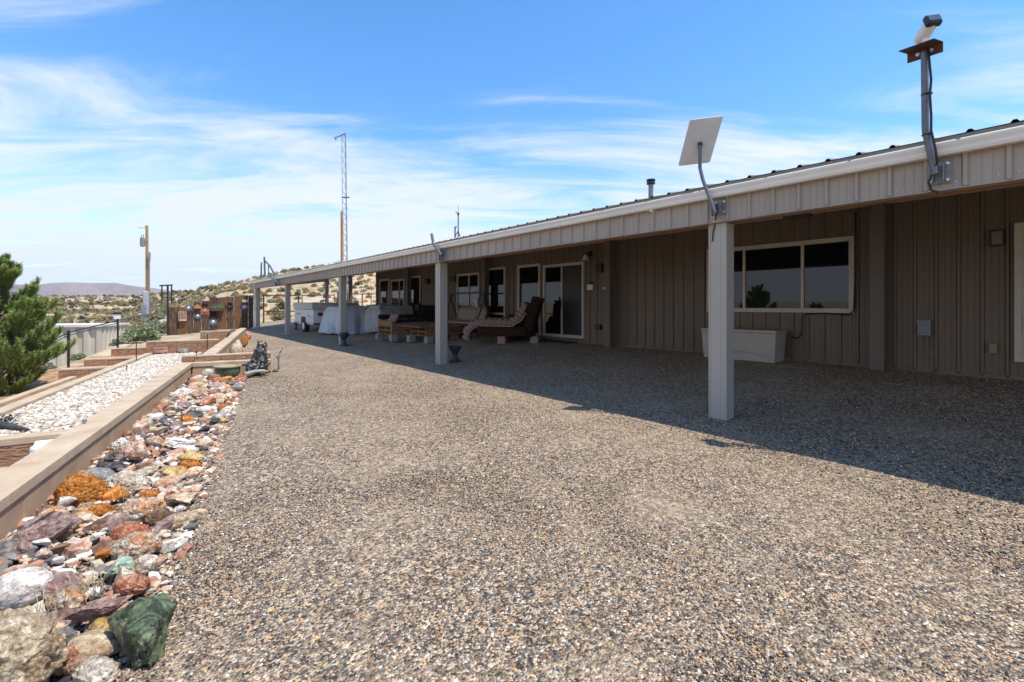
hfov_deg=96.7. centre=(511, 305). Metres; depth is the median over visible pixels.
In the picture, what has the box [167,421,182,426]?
rock
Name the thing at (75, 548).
rock
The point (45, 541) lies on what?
rock
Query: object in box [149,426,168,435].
rock
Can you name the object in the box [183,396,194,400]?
rock
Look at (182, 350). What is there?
rock
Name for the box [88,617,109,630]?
rock
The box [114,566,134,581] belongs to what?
rock
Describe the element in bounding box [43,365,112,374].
planting strip
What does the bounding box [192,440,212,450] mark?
rock
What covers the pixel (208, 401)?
rock
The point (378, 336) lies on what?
cinder block
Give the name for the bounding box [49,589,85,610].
rock
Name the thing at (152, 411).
rock
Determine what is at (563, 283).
sliding door
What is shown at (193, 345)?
garden wall
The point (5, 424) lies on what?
dark driftwood
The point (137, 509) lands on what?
rock
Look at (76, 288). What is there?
hills
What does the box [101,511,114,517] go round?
rock
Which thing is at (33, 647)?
rock
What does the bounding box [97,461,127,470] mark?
rock
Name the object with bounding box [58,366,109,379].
step wall
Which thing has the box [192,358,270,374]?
garden wall
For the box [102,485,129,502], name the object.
rock
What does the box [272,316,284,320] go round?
desert shrub
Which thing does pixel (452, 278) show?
wall light
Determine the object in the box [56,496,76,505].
rock
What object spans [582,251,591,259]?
wall lantern
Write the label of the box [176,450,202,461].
rock
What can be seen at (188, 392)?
rock
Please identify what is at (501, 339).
cinder block
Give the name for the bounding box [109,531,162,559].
rock
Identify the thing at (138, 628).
rock
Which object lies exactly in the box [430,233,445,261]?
mounting arm
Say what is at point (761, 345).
deck box
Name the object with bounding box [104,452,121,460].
rock
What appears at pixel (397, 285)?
window
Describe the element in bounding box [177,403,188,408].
rock
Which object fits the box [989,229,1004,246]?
wall light
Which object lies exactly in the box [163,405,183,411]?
rock
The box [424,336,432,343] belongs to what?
cinder block
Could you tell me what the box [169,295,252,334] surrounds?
plank fence
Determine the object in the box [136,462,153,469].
rock
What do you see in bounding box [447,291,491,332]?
porch swing
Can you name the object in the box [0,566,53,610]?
rock
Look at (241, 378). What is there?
rock
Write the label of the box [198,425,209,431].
rock
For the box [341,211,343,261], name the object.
wood pole
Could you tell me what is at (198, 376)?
rock
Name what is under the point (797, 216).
ceiling light
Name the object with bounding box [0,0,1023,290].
sky
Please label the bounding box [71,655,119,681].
rock
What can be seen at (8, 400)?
garden wall
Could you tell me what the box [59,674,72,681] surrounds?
rock
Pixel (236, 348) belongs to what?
rock
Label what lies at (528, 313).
lounge chair
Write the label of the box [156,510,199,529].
rock
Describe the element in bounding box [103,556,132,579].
rock
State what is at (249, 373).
driftwood
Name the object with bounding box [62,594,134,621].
rock
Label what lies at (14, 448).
step wall
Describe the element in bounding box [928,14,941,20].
lens window
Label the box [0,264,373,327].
distant scrub
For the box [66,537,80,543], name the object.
rock
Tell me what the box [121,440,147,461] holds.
rock
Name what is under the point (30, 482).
retaining wall
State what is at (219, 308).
succulent shelf
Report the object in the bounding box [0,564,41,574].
rock
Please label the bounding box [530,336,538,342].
cinder block
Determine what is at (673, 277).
long house
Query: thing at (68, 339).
rail fence
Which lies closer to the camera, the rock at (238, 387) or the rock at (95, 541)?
the rock at (95, 541)
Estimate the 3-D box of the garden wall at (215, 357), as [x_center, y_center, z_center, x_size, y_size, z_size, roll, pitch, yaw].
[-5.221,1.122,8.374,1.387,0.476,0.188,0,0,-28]
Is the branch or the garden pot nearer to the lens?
the garden pot
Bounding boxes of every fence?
[0,323,129,370]
[11,310,167,372]
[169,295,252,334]
[263,292,362,322]
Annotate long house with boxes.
[248,119,1023,420]
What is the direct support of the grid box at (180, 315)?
attached to the plank fence at (237, 317)
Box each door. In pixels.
[411,275,420,318]
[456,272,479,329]
[489,266,505,317]
[543,261,584,338]
[1014,222,1023,361]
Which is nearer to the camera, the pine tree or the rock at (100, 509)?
the rock at (100, 509)
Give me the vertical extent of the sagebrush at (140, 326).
0.892 m
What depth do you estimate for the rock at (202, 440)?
4.05 m
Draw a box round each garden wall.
[0,353,152,416]
[0,376,76,406]
[146,339,218,353]
[181,351,270,373]
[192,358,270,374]
[200,330,228,342]
[203,328,245,353]
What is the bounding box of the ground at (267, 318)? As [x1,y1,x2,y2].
[2,268,375,378]
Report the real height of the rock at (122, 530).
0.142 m
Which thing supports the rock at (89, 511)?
on the rock chips
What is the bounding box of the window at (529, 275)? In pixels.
[517,263,540,335]
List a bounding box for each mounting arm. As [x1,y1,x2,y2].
[260,257,275,276]
[267,275,280,285]
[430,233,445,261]
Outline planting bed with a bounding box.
[0,368,61,399]
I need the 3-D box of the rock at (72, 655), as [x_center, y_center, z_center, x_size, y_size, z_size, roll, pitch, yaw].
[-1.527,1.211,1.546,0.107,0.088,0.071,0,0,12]
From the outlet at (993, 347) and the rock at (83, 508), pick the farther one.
the outlet at (993, 347)
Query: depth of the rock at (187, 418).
4.77 m
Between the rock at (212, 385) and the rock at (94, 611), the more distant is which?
the rock at (212, 385)
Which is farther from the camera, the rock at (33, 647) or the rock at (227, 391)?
the rock at (227, 391)
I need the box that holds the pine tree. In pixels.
[0,252,79,394]
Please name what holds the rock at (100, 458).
on the rock chips
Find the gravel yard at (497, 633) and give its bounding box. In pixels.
[9,319,1023,681]
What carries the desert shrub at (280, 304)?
on the ground at (267, 318)
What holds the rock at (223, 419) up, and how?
on the gravel yard at (497, 633)
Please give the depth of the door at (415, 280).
18.44 m
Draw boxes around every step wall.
[0,429,69,467]
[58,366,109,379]
[84,356,135,366]
[111,347,145,355]
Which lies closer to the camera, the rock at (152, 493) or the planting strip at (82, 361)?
the rock at (152, 493)
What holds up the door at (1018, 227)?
in the long house
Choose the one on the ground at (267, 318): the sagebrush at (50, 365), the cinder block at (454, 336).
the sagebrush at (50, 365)
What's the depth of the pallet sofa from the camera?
14.60 m
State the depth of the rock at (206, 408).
5.25 m
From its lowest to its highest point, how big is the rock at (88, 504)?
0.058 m
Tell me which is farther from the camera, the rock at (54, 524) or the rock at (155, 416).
the rock at (155, 416)
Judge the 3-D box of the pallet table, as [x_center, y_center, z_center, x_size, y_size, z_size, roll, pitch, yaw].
[-2.289,0.751,13.834,1.750,0.292,1.112,0,0,-40]
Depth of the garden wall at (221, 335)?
13.26 m
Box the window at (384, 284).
[379,279,389,304]
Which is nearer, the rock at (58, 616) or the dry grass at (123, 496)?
the rock at (58, 616)
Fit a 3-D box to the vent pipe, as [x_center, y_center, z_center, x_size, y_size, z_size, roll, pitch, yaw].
[2.865,-2.298,9.386,0.180,0.626,0.176,0,0,-40]
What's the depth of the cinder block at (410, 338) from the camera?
13.64 m
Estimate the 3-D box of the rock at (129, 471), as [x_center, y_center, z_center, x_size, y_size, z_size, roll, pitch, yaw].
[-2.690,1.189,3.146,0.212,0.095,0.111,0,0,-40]
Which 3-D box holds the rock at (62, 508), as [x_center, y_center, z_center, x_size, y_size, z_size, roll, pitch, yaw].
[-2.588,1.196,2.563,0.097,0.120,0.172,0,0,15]
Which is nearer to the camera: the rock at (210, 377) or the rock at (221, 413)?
the rock at (221, 413)
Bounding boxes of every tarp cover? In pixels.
[318,306,369,333]
[364,305,414,331]
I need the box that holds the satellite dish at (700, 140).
[679,115,726,241]
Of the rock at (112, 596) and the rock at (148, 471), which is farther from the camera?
the rock at (148, 471)
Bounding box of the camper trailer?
[293,302,358,331]
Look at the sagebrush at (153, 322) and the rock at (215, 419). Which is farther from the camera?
the sagebrush at (153, 322)
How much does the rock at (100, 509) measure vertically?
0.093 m
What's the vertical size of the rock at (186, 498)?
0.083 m
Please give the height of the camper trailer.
1.390 m
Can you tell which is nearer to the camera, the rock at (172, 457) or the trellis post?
the rock at (172, 457)
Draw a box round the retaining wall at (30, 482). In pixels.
[0,362,192,539]
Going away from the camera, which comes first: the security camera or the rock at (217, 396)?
the security camera
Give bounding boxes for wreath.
[226,301,233,307]
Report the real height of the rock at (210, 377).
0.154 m
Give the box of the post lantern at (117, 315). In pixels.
[113,312,121,318]
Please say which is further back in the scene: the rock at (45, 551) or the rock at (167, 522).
the rock at (167, 522)
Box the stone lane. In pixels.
[0,353,200,434]
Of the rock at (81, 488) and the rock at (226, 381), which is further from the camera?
the rock at (226, 381)
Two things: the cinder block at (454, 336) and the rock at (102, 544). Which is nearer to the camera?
the rock at (102, 544)
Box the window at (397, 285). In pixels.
[391,279,404,305]
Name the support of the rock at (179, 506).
on the gravel yard at (497, 633)
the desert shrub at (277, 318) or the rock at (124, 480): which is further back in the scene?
the desert shrub at (277, 318)
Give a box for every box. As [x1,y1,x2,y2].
[178,311,186,320]
[210,311,215,316]
[701,327,786,362]
[916,320,931,335]
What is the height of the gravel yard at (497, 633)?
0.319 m
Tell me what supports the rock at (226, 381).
on the gravel yard at (497, 633)
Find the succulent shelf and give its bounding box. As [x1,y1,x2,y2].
[210,305,224,310]
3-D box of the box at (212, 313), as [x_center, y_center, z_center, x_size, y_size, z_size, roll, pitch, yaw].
[-15.617,0.435,23.744,0.267,0.337,0.088,0,0,-40]
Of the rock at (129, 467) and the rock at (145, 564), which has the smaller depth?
the rock at (145, 564)
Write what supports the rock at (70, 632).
on the rock chips
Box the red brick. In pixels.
[153,347,167,352]
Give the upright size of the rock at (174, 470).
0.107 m
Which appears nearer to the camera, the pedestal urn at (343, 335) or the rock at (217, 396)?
the rock at (217, 396)
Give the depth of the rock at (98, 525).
2.47 m
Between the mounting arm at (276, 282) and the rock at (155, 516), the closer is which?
the rock at (155, 516)
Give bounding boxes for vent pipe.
[646,178,654,197]
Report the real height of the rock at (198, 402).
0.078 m
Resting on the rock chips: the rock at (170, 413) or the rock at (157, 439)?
the rock at (170, 413)
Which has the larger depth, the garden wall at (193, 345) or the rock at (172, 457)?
the garden wall at (193, 345)
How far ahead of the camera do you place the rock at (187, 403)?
5.49 m
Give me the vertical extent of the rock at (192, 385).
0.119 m
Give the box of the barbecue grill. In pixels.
[415,302,434,318]
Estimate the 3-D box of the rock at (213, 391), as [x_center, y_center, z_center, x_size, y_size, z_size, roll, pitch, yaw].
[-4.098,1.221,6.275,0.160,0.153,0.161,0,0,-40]
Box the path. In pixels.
[124,319,166,342]
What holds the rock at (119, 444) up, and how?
on the gravel yard at (497, 633)
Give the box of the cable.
[791,212,856,338]
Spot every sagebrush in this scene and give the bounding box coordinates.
[30,362,57,372]
[70,352,86,360]
[109,338,123,346]
[119,325,161,341]
[128,323,156,335]
[145,320,159,326]
[152,323,166,333]
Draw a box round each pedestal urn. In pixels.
[339,332,348,345]
[448,345,461,362]
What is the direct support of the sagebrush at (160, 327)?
on the ground at (267, 318)
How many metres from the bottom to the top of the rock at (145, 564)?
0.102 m
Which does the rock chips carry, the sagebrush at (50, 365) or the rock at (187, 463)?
the rock at (187, 463)
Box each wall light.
[424,279,430,283]
[450,275,455,281]
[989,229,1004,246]
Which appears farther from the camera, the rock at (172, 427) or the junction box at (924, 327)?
the junction box at (924, 327)
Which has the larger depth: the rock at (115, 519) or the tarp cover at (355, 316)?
the tarp cover at (355, 316)
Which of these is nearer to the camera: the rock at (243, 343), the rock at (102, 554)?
the rock at (102, 554)
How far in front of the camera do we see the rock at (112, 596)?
1.90 m
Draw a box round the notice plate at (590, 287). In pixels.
[587,284,593,289]
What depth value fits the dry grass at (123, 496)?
2.87 m
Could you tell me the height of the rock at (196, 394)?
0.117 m
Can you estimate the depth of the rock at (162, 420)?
4.73 m
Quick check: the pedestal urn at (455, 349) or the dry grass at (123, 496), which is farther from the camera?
the pedestal urn at (455, 349)
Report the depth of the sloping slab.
3.56 m
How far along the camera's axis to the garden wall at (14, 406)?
5.78 m
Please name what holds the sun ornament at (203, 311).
attached to the plank fence at (237, 317)
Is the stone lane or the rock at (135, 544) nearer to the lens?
the rock at (135, 544)
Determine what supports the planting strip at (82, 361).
on the garden wall at (14, 406)
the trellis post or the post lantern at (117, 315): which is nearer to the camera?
the post lantern at (117, 315)
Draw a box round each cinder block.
[375,333,383,339]
[389,335,397,341]
[406,335,415,341]
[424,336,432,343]
[450,335,458,338]
[497,336,506,343]
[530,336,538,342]
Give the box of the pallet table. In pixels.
[403,324,467,336]
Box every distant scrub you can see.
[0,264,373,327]
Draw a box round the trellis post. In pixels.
[159,284,172,335]
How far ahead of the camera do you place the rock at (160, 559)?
2.21 m
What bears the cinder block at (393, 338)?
on the gravel yard at (497, 633)
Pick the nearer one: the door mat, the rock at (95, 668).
the rock at (95, 668)
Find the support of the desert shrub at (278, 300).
on the ground at (267, 318)
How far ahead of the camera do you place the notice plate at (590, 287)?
11.34 m
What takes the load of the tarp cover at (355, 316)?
on the gravel yard at (497, 633)
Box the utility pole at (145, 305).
[138,225,150,318]
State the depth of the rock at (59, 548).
2.22 m
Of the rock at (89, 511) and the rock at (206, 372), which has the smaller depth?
the rock at (89, 511)
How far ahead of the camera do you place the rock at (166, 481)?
3.12 m
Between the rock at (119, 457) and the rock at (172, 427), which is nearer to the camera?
the rock at (119, 457)
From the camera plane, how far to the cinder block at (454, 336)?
13.87 m
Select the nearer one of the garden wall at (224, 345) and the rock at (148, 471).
the rock at (148, 471)
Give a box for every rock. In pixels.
[0,531,15,540]
[0,539,38,562]
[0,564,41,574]
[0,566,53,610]
[0,608,70,681]
[10,510,79,553]
[29,445,39,452]
[32,538,50,545]
[33,547,52,557]
[39,505,67,514]
[42,571,88,606]
[47,608,79,625]
[49,542,70,555]
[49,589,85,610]
[51,646,78,675]
[53,472,107,510]
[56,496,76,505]
[56,568,75,572]
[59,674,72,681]
[60,537,91,560]
[60,626,77,643]
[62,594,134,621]
[62,654,91,675]
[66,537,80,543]
[67,629,119,656]
[71,512,98,530]
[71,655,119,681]
[72,510,92,514]
[74,506,88,510]
[76,502,93,508]
[79,514,112,537]
[80,467,115,478]
[88,503,115,516]
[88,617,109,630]
[90,455,106,462]
[90,537,99,545]
[90,540,116,556]
[94,548,110,559]
[96,593,121,601]
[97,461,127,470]
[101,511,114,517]
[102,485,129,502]
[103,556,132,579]
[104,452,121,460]
[105,470,138,479]
[105,472,152,494]
[106,450,120,453]
[106,513,129,527]
[107,593,178,668]
[109,439,130,450]
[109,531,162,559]
[110,521,155,539]
[112,573,150,595]
[113,497,166,522]
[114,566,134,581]
[116,454,125,460]
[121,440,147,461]
[122,429,132,435]
[122,464,135,470]
[130,420,149,437]
[131,554,157,575]
[133,465,158,476]
[134,486,148,492]
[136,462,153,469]
[137,489,161,497]
[141,418,152,427]
[142,507,171,526]
[144,436,163,444]
[145,442,162,452]
[146,445,153,451]
[148,408,160,413]
[149,412,163,420]
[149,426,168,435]
[151,515,173,533]
[153,475,181,487]
[154,402,168,409]
[156,399,171,405]
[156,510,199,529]
[156,536,188,552]
[156,556,165,565]
[158,418,167,426]
[161,466,186,475]
[162,396,180,401]
[162,487,177,492]
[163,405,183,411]
[165,410,175,416]
[165,437,197,447]
[165,451,183,461]
[166,492,198,505]
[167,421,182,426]
[169,425,183,431]
[170,447,186,452]
[173,503,185,512]
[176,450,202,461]
[177,348,188,352]
[177,389,195,394]
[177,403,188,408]
[179,459,202,468]
[181,401,191,405]
[181,409,203,417]
[181,414,195,422]
[182,466,202,479]
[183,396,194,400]
[184,445,199,452]
[185,380,193,384]
[188,382,198,388]
[189,426,201,432]
[190,375,203,379]
[192,390,202,398]
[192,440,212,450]
[194,399,202,404]
[195,438,213,446]
[197,378,207,382]
[198,405,212,412]
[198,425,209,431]
[202,369,213,375]
[202,397,215,405]
[205,374,219,380]
[205,416,227,424]
[207,383,221,388]
[208,389,221,394]
[210,417,221,423]
[212,377,221,381]
[212,394,223,398]
[213,392,225,396]
[214,424,223,430]
[215,409,228,417]
[217,404,227,410]
[219,380,233,383]
[220,406,231,415]
[221,376,232,379]
[222,389,234,393]
[230,343,241,352]
[231,384,243,391]
[236,375,246,381]
[240,340,246,346]
[241,336,247,344]
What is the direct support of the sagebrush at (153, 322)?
on the ground at (267, 318)
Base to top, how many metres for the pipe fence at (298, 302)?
2.429 m
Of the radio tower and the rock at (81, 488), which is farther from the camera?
the radio tower
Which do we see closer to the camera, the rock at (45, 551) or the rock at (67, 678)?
the rock at (67, 678)
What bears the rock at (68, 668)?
on the rock chips
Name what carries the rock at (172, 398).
on the rock chips
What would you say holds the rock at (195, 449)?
on the gravel yard at (497, 633)
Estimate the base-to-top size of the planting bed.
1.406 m
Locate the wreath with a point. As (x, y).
(231, 302)
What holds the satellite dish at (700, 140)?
attached to the long house
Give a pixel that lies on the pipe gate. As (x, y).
(317, 295)
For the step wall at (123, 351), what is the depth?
10.30 m
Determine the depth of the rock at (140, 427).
4.28 m
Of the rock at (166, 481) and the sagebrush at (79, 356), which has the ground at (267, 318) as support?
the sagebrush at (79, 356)
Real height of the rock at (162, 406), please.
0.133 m
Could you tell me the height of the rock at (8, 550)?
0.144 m
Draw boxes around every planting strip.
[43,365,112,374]
[73,355,138,363]
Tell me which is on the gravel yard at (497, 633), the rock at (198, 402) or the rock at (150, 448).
the rock at (150, 448)
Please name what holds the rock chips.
on the gravel yard at (497, 633)
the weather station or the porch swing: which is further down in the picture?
the porch swing
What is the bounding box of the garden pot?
[213,364,241,377]
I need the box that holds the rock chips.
[0,376,245,681]
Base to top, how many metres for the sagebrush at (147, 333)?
0.674 m
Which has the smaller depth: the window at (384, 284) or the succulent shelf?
the window at (384, 284)
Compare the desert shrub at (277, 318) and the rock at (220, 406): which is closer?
the rock at (220, 406)
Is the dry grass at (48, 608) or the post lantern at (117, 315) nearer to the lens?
the dry grass at (48, 608)
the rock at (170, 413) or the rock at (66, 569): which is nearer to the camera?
the rock at (66, 569)
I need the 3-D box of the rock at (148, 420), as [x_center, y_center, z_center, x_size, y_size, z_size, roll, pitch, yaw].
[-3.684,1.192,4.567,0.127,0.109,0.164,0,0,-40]
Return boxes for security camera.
[899,14,951,192]
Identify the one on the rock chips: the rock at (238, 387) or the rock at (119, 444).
the rock at (238, 387)
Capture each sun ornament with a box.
[200,307,210,314]
[207,318,218,325]
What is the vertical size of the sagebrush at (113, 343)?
0.326 m
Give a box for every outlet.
[595,324,601,329]
[989,343,997,352]
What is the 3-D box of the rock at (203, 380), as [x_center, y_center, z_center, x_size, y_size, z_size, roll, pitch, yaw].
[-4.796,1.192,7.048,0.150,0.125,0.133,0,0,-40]
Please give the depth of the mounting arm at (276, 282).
20.29 m
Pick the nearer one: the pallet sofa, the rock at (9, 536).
the rock at (9, 536)
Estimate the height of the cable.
2.056 m
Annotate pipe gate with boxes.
[302,295,334,302]
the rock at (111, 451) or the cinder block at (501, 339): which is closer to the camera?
the rock at (111, 451)
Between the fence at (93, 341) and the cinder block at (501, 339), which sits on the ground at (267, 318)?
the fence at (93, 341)
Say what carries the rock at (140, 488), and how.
on the rock chips
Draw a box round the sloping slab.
[30,439,52,452]
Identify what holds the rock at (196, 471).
on the gravel yard at (497, 633)
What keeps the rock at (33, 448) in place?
on the retaining wall at (30, 482)
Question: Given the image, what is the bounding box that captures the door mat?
[528,339,576,343]
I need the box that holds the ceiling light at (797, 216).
[783,206,872,219]
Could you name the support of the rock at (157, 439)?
on the gravel yard at (497, 633)
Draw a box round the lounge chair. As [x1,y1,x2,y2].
[462,296,543,340]
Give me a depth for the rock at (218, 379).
7.22 m
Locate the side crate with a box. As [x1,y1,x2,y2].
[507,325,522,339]
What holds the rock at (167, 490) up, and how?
on the rock chips
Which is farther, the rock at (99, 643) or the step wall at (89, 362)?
the step wall at (89, 362)
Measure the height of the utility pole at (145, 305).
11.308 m
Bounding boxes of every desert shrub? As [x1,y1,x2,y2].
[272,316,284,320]
[275,296,283,302]
[275,302,284,306]
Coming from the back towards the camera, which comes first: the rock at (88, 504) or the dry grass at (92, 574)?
the rock at (88, 504)
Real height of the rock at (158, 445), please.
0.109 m
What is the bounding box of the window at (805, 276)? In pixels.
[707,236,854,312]
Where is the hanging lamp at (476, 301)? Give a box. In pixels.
[474,299,478,307]
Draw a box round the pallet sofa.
[377,314,434,334]
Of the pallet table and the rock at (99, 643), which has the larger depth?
the pallet table
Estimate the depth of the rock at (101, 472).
3.18 m
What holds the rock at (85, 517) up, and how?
on the rock chips
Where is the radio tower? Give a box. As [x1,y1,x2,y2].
[334,133,349,300]
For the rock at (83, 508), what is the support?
on the gravel yard at (497, 633)
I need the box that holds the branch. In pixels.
[274,347,282,369]
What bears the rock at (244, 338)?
on the gravel yard at (497, 633)
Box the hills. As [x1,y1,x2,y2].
[8,282,182,296]
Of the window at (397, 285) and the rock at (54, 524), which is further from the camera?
the window at (397, 285)
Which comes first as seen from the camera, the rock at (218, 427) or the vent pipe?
the rock at (218, 427)
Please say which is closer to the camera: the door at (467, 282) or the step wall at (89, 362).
the step wall at (89, 362)
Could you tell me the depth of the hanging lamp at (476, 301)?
13.76 m
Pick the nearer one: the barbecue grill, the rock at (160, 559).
the rock at (160, 559)
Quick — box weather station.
[454,212,460,237]
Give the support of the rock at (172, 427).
on the gravel yard at (497, 633)
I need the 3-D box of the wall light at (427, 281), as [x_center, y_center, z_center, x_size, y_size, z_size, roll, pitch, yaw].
[-3.281,-0.932,17.587,0.160,0.196,0.251,0,0,-40]
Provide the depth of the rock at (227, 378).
7.47 m
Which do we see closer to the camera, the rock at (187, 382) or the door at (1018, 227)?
the door at (1018, 227)
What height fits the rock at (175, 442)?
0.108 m
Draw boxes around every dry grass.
[29,584,75,613]
[62,565,117,603]
[100,480,148,502]
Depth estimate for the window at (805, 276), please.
7.83 m
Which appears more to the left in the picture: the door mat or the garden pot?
the garden pot
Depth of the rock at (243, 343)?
13.64 m
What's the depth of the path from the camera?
26.05 m
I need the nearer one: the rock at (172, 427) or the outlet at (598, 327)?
the rock at (172, 427)
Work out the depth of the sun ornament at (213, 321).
23.73 m
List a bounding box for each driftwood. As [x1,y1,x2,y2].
[0,414,29,430]
[243,366,267,376]
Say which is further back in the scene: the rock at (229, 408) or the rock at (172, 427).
the rock at (229, 408)
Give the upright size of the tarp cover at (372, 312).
1.003 m
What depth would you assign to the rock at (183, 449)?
3.81 m
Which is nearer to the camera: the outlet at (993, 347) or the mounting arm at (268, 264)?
the outlet at (993, 347)
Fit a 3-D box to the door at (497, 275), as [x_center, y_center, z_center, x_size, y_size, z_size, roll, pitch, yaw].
[-0.511,-0.187,14.341,0.065,2.023,0.973,0,0,-40]
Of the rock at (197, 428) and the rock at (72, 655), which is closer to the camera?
the rock at (72, 655)
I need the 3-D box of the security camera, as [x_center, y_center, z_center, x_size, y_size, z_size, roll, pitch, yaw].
[3.284,-1.560,3.594,0.272,1.361,0.250,0,0,-20]
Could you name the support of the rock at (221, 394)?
on the gravel yard at (497, 633)
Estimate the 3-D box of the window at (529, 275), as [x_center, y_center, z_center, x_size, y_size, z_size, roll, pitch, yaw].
[0.486,-0.171,13.140,0.065,2.028,0.969,0,0,-40]
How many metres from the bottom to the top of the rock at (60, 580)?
0.089 m
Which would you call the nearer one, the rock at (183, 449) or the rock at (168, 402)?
the rock at (183, 449)
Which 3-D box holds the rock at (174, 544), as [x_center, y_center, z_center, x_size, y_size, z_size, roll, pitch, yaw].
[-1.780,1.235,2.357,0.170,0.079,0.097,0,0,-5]
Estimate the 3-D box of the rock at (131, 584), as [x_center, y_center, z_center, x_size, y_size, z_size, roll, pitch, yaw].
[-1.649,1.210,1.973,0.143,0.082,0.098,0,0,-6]
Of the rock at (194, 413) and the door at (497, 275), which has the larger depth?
the door at (497, 275)
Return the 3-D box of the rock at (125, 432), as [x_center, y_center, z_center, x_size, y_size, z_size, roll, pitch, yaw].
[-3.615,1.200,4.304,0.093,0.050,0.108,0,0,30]

